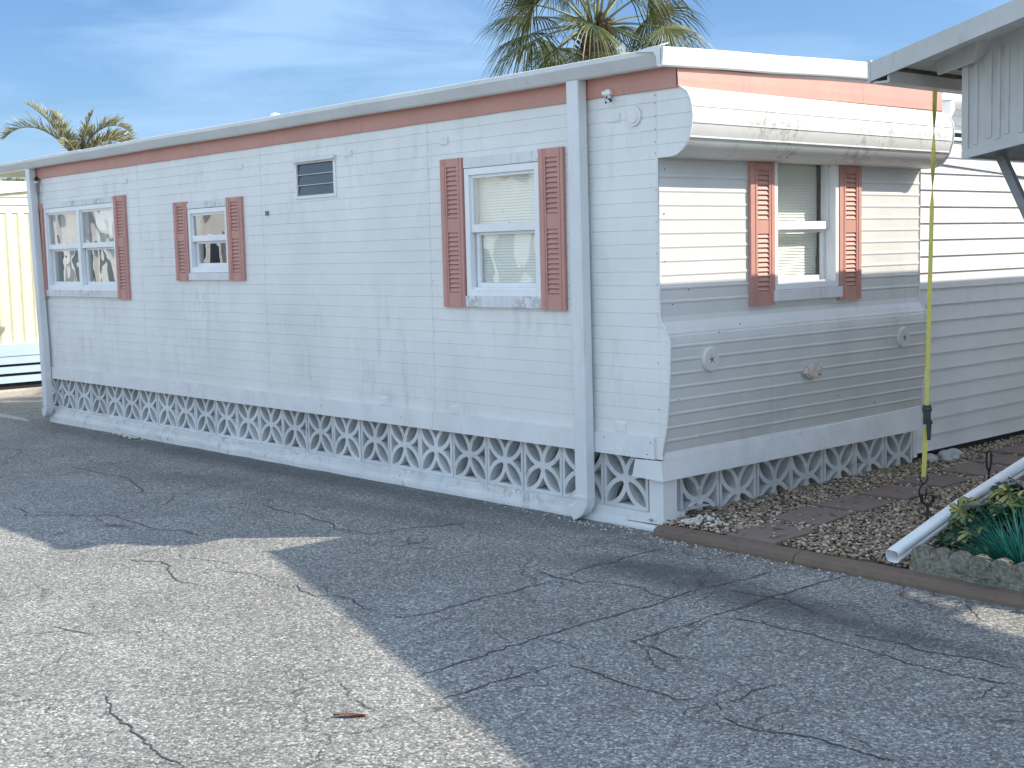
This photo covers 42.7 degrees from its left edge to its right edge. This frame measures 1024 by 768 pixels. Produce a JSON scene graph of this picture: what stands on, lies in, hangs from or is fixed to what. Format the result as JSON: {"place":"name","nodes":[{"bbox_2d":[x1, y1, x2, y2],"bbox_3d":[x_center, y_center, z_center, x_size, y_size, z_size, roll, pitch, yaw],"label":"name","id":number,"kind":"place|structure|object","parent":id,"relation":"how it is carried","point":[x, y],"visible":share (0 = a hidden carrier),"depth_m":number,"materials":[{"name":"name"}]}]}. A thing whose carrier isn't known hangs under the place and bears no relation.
{"place":"outdoors","nodes":[
{"label":"outdoors","id":0,"kind":"place"},
{"bbox_2d":[0,0,1011,180],"label":"sky","id":1,"kind":"structure","parent":0,"point":[165,66],"materials":[{"name":"blue"}]},
{"bbox_2d":[0,394,1023,767],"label":"asphalt driveway","id":2,"kind":"structure","parent":0,"point":[228,664],"depth_m":6.25,"materials":[{"name":"grey asphalt"}]},
{"bbox_2d":[0,413,29,421],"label":"pavement strip","id":3,"kind":"object","parent":2,"relation":"on","point":[13,417],"visible":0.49,"depth_m":16.12,"materials":[{"name":"concrete"}]},
{"bbox_2d":[0,181,41,389],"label":"yellow home","id":4,"kind":"object","parent":2,"relation":"on","point":[20,366],"visible":0.1,"depth_m":19.80,"materials":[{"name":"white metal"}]},
{"bbox_2d":[0,387,41,397],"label":"kerb","id":5,"kind":"structure","parent":2,"relation":"on","point":[21,392],"depth_m":19.11,"materials":[{"name":"concrete"}]},
{"bbox_2d":[112,433,144,439],"bbox_3d":[-4.119,0.563,14.012,0.127,0.035,0.703,-7,8,-42],"label":"rubble","id":6,"kind":"object","parent":2,"relation":"on","point":[131,436],"visible":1,"depth_m":13.95,"materials":[{"name":"white stone"}]},
{"bbox_2d":[333,713,364,716],"bbox_3d":[-0.650,1.323,5.228,0.130,0.014,0.034,-1,6,8],"label":"dead leaf","id":7,"kind":"object","parent":2,"relation":"on","point":[356,714],"visible":1,"depth_m":5.23,"materials":[{"name":"brown plant"}]},
{"bbox_2d":[0,42,954,519],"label":"mobile home","id":8,"kind":"object","parent":2,"relation":"on","point":[586,258],"visible":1,"depth_m":9.66,"materials":[{"name":"white paint"}]},
{"bbox_2d":[43,197,117,297],"bbox_3d":[-4.810,-1.526,14.764,0.184,1.081,1.875,-7,8,-42],"label":"window","id":9,"kind":"structure","parent":8,"relation":"in","point":[76,246],"depth_m":14.72,"materials":[{"name":"plastic"}]},
{"bbox_2d":[186,200,228,279],"bbox_3d":[-2.804,-1.392,12.642,0.330,0.768,0.780,-7,8,-42],"label":"window","id":10,"kind":"structure","parent":8,"relation":"in","point":[199,270],"depth_m":12.66,"materials":[{"name":"plastic"}]},
{"bbox_2d":[291,155,336,199],"bbox_3d":[-1.657,-1.754,11.132,0.125,0.344,0.630,-7,8,-42],"label":"vent window","id":11,"kind":"structure","parent":8,"relation":"in","point":[316,178],"depth_m":11.12,"materials":[{"name":"white paint"}]},
{"bbox_2d":[463,150,541,308],"bbox_3d":[-0.033,-1.099,9.428,0.140,1.096,0.825,-7,8,-42],"label":"window","id":12,"kind":"structure","parent":8,"relation":"in","point":[502,201],"depth_m":9.47,"materials":[{"name":"plastic"}]},
{"bbox_2d":[701,347,718,371],"bbox_3d":[1.300,-0.161,8.574,0.160,0.160,0.028,-7,8,-42],"label":"star plaque","id":13,"kind":"object","parent":8,"relation":"attached to","point":[710,359],"visible":1,"depth_m":8.55,"materials":[{"name":"white paint"}]},
{"bbox_2d":[774,163,842,301],"bbox_3d":[2.059,-1.138,9.384,0.830,1.057,0.180,-7,8,-42],"label":"window","id":14,"kind":"structure","parent":8,"relation":"in","point":[797,227],"depth_m":9.52,"materials":[{"name":"plastic"}]},
{"bbox_2d":[802,362,821,378],"bbox_3d":[2.146,-0.091,9.330,0.205,0.115,0.038,-7,8,-42],"label":"fish ornament","id":15,"kind":"object","parent":8,"relation":"attached to","point":[812,371],"visible":1,"depth_m":9.31,"materials":[{"name":"beige ceramic"}]},
{"bbox_2d":[896,327,909,347],"bbox_3d":[3.022,-0.359,10.109,0.160,0.160,0.028,-7,8,-42],"label":"star plaque","id":16,"kind":"object","parent":8,"relation":"attached to","point":[903,337],"visible":1,"depth_m":10.09,"materials":[{"name":"white paint"}]},
{"bbox_2d":[50,378,912,530],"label":"foundation wall","id":17,"kind":"structure","parent":2,"relation":"on","point":[540,477],"depth_m":10.32,"materials":[{"name":"paint"}]},
{"bbox_2d":[2,446,1023,767],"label":"asphalt cracks","id":18,"kind":"object","parent":2,"relation":"on","point":[544,634],"visible":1,"depth_m":6.22,"materials":[{"name":"grey asphalt"}]},
{"bbox_2d":[463,501,861,580],"bbox_3d":[0.618,0.962,8.582,0.338,0.024,3.803,-7,8,-42],"label":"loose grit","id":19,"kind":"object","parent":2,"relation":"on","point":[745,558],"visible":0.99,"depth_m":8.18,"materials":[{"name":"grey gravel"}]},
{"bbox_2d":[650,478,967,595],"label":"leaf litter","id":20,"kind":"object","parent":2,"relation":"on","point":[815,516],"visible":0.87,"depth_m":7.97,"materials":[{"name":"brown plant"}]},
{"bbox_2d":[631,433,1023,568],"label":"gravel bed base","id":21,"kind":"object","parent":2,"relation":"on","point":[871,560],"visible":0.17,"depth_m":8.52,"materials":[{"name":"brown gravel"}]},
{"bbox_2d":[680,513,737,526],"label":"white pebbles","id":22,"kind":"object","parent":21,"relation":"on","point":[697,520],"visible":1,"depth_m":8.43,"materials":[{"name":"white stone"}]},
{"bbox_2d":[727,523,816,545],"bbox_3d":[1.600,0.933,8.062,0.440,0.044,0.360,-7,8,-43],"label":"stepping stone","id":23,"kind":"object","parent":21,"relation":"on","point":[758,533],"visible":0.79,"depth_m":8.01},
{"bbox_2d":[773,506,854,527],"bbox_3d":[1.974,0.874,8.556,0.360,0.044,0.440,4,8,42],"label":"stepping stone","id":24,"kind":"object","parent":21,"relation":"on","point":[824,517],"visible":0.69,"depth_m":8.51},
{"bbox_2d":[816,495,895,514],"bbox_3d":[2.344,0.828,8.919,0.360,0.044,0.440,5,8,44],"label":"stepping stone","id":25,"kind":"object","parent":21,"relation":"on","point":[872,504],"visible":0.68,"depth_m":8.87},
{"bbox_2d":[860,485,936,502],"bbox_3d":[2.738,0.782,9.277,0.440,0.044,0.360,-6,7,-44],"label":"stepping stone","id":26,"kind":"object","parent":21,"relation":"on","point":[885,492],"visible":0.66,"depth_m":9.23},
{"bbox_2d":[920,494,934,520],"bbox_3d":[2.649,0.866,8.351,0.092,0.335,0.024,-1,6,6],"label":"ground anchor","id":27,"kind":"object","parent":21,"relation":"on","point":[927,505],"visible":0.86,"depth_m":8.34,"materials":[{"name":"black metal"}]},
{"bbox_2d":[927,453,937,462],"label":"rock","id":28,"kind":"object","parent":21,"relation":"on","point":[932,457],"visible":0.59,"depth_m":10.61,"materials":[{"name":"white stone"}]},
{"bbox_2d":[899,473,972,489],"bbox_3d":[3.143,0.728,9.706,0.440,0.044,0.360,-6,7,-43],"label":"stepping stone","id":29,"kind":"object","parent":21,"relation":"on","point":[941,481],"visible":0.65,"depth_m":9.64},
{"bbox_2d":[941,456,951,462],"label":"rock","id":30,"kind":"object","parent":21,"relation":"on","point":[945,459],"visible":1,"depth_m":10.55,"materials":[{"name":"white stone"}]},
{"bbox_2d":[936,449,959,461],"bbox_3d":[3.565,0.597,10.715,0.165,0.131,0.168,-4,6,-22],"label":"rock","id":31,"kind":"object","parent":21,"relation":"on","point":[949,452],"visible":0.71,"depth_m":10.66,"materials":[{"name":"white stone"}]},
{"bbox_2d":[947,448,963,456],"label":"rock","id":32,"kind":"object","parent":21,"relation":"on","point":[959,452],"visible":0.36,"depth_m":10.82,"materials":[{"name":"white stone"}]},
{"bbox_2d":[939,462,1006,477],"bbox_3d":[3.581,0.673,10.143,0.440,0.044,0.360,-7,9,-43],"label":"stepping stone","id":33,"kind":"object","parent":21,"relation":"on","point":[967,468],"visible":0.56,"depth_m":10.10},
{"bbox_2d":[985,449,991,499],"bbox_3d":[3.237,0.701,8.892,0.048,0.525,0.015,-1,6,6],"label":"ground anchor","id":34,"kind":"object","parent":21,"relation":"on","point":[990,465],"visible":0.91,"depth_m":8.87,"materials":[{"name":"black metal"}]},
{"bbox_2d":[974,454,1023,465],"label":"stepping stone","id":35,"kind":"object","parent":21,"relation":"on","point":[1005,460],"visible":0.53,"depth_m":10.49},
{"bbox_2d":[990,445,1023,455],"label":"stepping stone","id":36,"kind":"object","parent":21,"relation":"on","point":[1013,449],"visible":0.68,"depth_m":10.96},
{"bbox_2d":[653,525,1023,609],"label":"kerb","id":37,"kind":"structure","parent":2,"relation":"on","point":[910,579],"depth_m":7.29,"materials":[{"name":"brown concrete"}]},
{"bbox_2d":[909,544,971,580],"bbox_3d":[2.286,0.955,6.976,0.073,0.162,0.336,-7,8,-42],"label":"edging block","id":38,"kind":"object","parent":37,"relation":"on","point":[926,558],"depth_m":6.96,"materials":[{"name":"concrete"}]},
{"bbox_2d":[886,457,1023,562],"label":"drain pipe","id":39,"kind":"object","parent":37,"relation":"on","point":[902,548],"visible":0.79,"depth_m":7.42,"materials":[{"name":"white plastic"}]},
{"bbox_2d":[967,554,1023,591],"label":"edging block","id":40,"kind":"object","parent":37,"relation":"on","point":[1015,576],"depth_m":6.71,"materials":[{"name":"concrete"}]},
{"bbox_2d":[867,0,1023,218],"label":"neighbor home","id":41,"kind":"object","parent":2,"relation":"on","point":[976,62],"visible":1,"depth_m":7.50,"materials":[{"name":"white metal"}]},
{"bbox_2d":[918,91,936,499],"bbox_3d":[2.635,-0.540,8.243,0.158,2.575,0.068,-7,8,-42],"label":"tie down strap","id":42,"kind":"object","parent":41,"relation":"hanging from","point":[926,409],"visible":1,"depth_m":8.27,"materials":[{"name":"yellow fabric"}]},
{"bbox_2d":[942,93,961,137],"bbox_3d":[4.883,-1.591,16.648,7.350,3.245,5.225,-7,8,-42],"label":"home","id":43,"kind":"object","parent":2,"relation":"on","point":[952,106],"visible":0.04,"depth_m":12.53,"materials":[{"name":"grey metal"}]},
{"bbox_2d":[912,137,1023,461],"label":"vinyl extension","id":44,"kind":"object","parent":2,"relation":"on","point":[976,389],"visible":0.49,"depth_m":11.14,"materials":[{"name":"white plastic"}]},
{"label":"ground","id":45,"kind":"structure","parent":0,"visible":0},
{"bbox_2d":[0,177,25,180],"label":"feather palm","id":46,"kind":"object","parent":45,"relation":"on","point":[13,179],"visible":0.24,"depth_m":22.15,"materials":[{"name":"green plant"}]},
{"bbox_2d":[0,99,139,150],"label":"feather palm","id":47,"kind":"object","parent":45,"relation":"on","point":[68,142],"visible":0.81,"depth_m":21.17,"materials":[{"name":"green plant"}]},
{"bbox_2d":[471,0,712,77],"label":"fan palm","id":48,"kind":"object","parent":45,"relation":"on","point":[597,38],"visible":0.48,"depth_m":17.74,"materials":[{"name":"green plant"}]},
{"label":"planting soil","id":49,"kind":"structure","parent":0,"visible":0},
{"bbox_2d":[929,477,1023,554],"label":"shrub","id":50,"kind":"object","parent":49,"relation":"on","point":[1000,490],"visible":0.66,"depth_m":7.33,"materials":[{"name":"green plant"}]},
{"bbox_2d":[930,482,1023,589],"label":"spiky grass","id":51,"kind":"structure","parent":49,"relation":"on","point":[1015,554],"depth_m":6.91,"materials":[{"name":"green plant"}]}
]}

